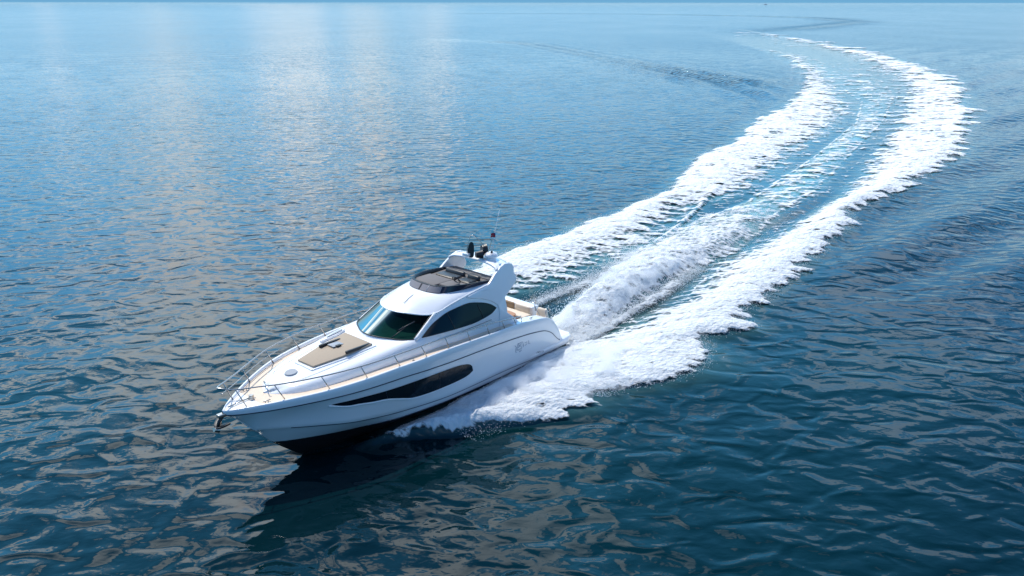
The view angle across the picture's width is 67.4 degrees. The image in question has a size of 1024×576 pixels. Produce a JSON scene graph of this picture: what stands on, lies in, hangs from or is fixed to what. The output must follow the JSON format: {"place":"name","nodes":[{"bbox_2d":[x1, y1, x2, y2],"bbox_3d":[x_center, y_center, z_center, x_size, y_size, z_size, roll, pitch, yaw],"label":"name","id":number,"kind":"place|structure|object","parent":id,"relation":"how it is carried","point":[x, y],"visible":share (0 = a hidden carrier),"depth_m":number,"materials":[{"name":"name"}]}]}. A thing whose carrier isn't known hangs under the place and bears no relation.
{"place":"outdoors","nodes":[
{"label":"outdoors","id":0,"kind":"place"},
{"bbox_2d":[0,2,1023,575],"bbox_3d":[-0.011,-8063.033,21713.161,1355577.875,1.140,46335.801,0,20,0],"label":"water","id":1,"kind":"structure","parent":0,"point":[200,202],"depth_m":45.82,"materials":[{"name":"blue liquid"}]},
{"bbox_2d":[213,210,570,453],"bbox_3d":[-4.120,1.335,31.009,4.964,8.031,17.448,16,23,37],"label":"motor yacht","id":2,"kind":"object","parent":1,"relation":"on","point":[451,327],"visible":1,"depth_m":29.21,"materials":[{"name":"white plastic"}]},
{"bbox_2d":[386,32,985,436],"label":"wake foam","id":3,"kind":"object","parent":1,"relation":"on","point":[605,227],"visible":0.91,"depth_m":48.97,"materials":[{"name":"white"}]},
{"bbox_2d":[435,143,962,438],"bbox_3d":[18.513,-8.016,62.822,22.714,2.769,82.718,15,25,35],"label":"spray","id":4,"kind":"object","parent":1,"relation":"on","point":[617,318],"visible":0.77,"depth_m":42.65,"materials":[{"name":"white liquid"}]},
{"bbox_2d":[0,0,1023,2],"label":"sky","id":5,"kind":"structure","parent":0,"point":[483,1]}
]}

